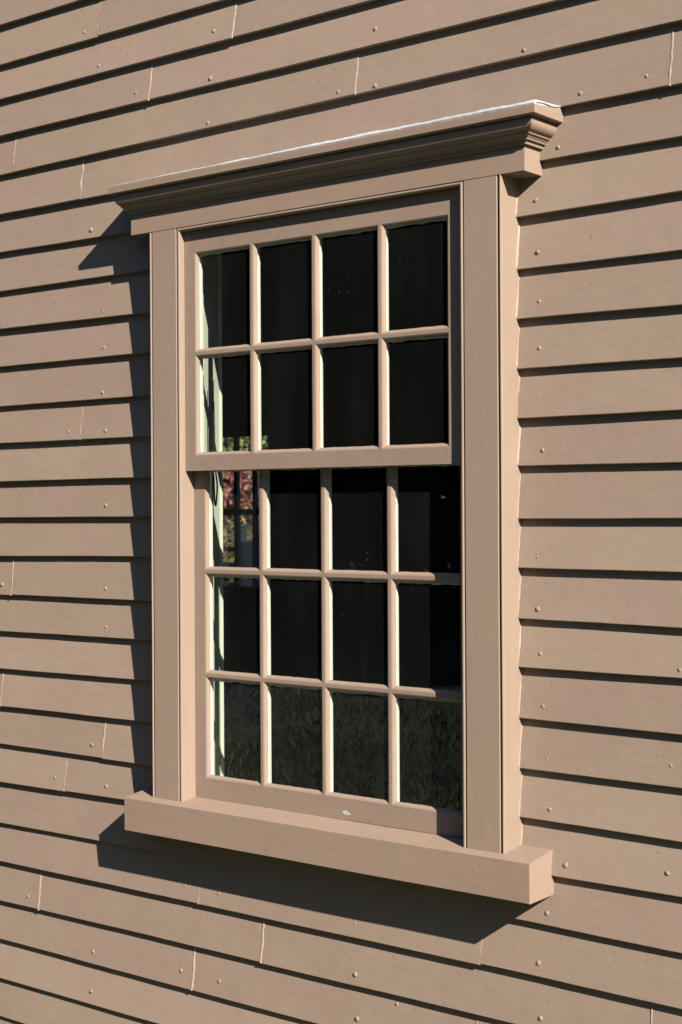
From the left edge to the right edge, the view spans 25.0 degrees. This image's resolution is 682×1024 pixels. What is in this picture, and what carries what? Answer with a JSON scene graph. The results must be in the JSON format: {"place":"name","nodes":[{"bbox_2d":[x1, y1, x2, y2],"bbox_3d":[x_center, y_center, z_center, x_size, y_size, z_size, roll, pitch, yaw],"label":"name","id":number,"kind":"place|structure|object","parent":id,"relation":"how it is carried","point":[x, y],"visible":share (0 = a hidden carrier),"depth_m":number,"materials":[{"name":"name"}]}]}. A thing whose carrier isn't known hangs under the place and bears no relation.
{"place":"outdoors","nodes":[
{"label":"outdoors","id":0,"kind":"place"},
{"bbox_2d":[223,525,252,585],"bbox_3d":[-1.113,0.973,15.479,2.700,1.690,0.120,0,0,39],"label":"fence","id":1,"kind":"object","parent":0,"point":[246,559],"visible":0.12,"depth_m":15.29,"materials":[{"name":"grey wood"}]},
{"label":"lawn","id":2,"kind":"structure","parent":0,"visible":0},
{"bbox_2d":[223,515,251,581],"bbox_3d":[-1.524,0.914,16.685,2.682,1.808,1.188,0,0,39],"label":"shrub","id":3,"kind":"object","parent":2,"relation":"on","point":[228,537],"visible":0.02,"depth_m":16.27,"materials":[{"name":"green plant"}]},
{"bbox_2d":[223,443,251,580],"bbox_3d":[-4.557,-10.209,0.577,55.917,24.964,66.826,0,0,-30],"label":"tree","id":4,"kind":"object","parent":2,"relation":"on","point":[246,520],"depth_m":27.80,"materials":[{"name":"green plant"}]},
{"bbox_2d":[223,471,258,537],"bbox_3d":[-1.340,0.489,16.974,2.036,2.655,1.923,0,0,-6],"label":"shrub","id":5,"kind":"object","parent":2,"relation":"on","point":[228,488],"visible":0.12,"depth_m":16.63,"materials":[{"name":"red plant"}]},
{"bbox_2d":[222,436,267,581],"bbox_3d":[-1.343,-0.471,19.292,4.624,4.562,2.402,0,0,33],"label":"shrub","id":6,"kind":"object","parent":2,"relation":"on","point":[244,443],"visible":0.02,"depth_m":18.78,"materials":[{"name":"green plant"}]},
{"bbox_2d":[0,0,681,1023],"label":"clapboard house","id":7,"kind":"structure","parent":2,"relation":"on","point":[392,734],"depth_m":4.11,"materials":[{"name":"beige paint"}]},
{"bbox_2d":[212,380,217,505],"bbox_3d":[-0.352,-0.192,4.313,0.017,0.353,0.008,0,0,39],"label":"cord","id":8,"kind":"object","parent":7,"relation":"hanging from","point":[213,436],"visible":0.88,"depth_m":4.31,"materials":[{"name":"white fabric"}]},
{"bbox_2d":[222,433,267,596],"bbox_3d":[-0.818,0.023,11.038,0.900,1.150,0.035,0,0,39],"label":"window","id":9,"kind":"structure","parent":7,"relation":"in","point":[236,590],"depth_m":10.94,"materials":[{"name":"paint"}]},
{"bbox_2d":[107,100,562,903],"bbox_3d":[-0.002,-0.022,4.030,1.403,1.829,0.333,0,0,39],"label":"window","id":10,"kind":"structure","parent":7,"relation":"in","point":[465,170],"depth_m":3.89,"materials":[{"name":"beige paint"}]}
]}

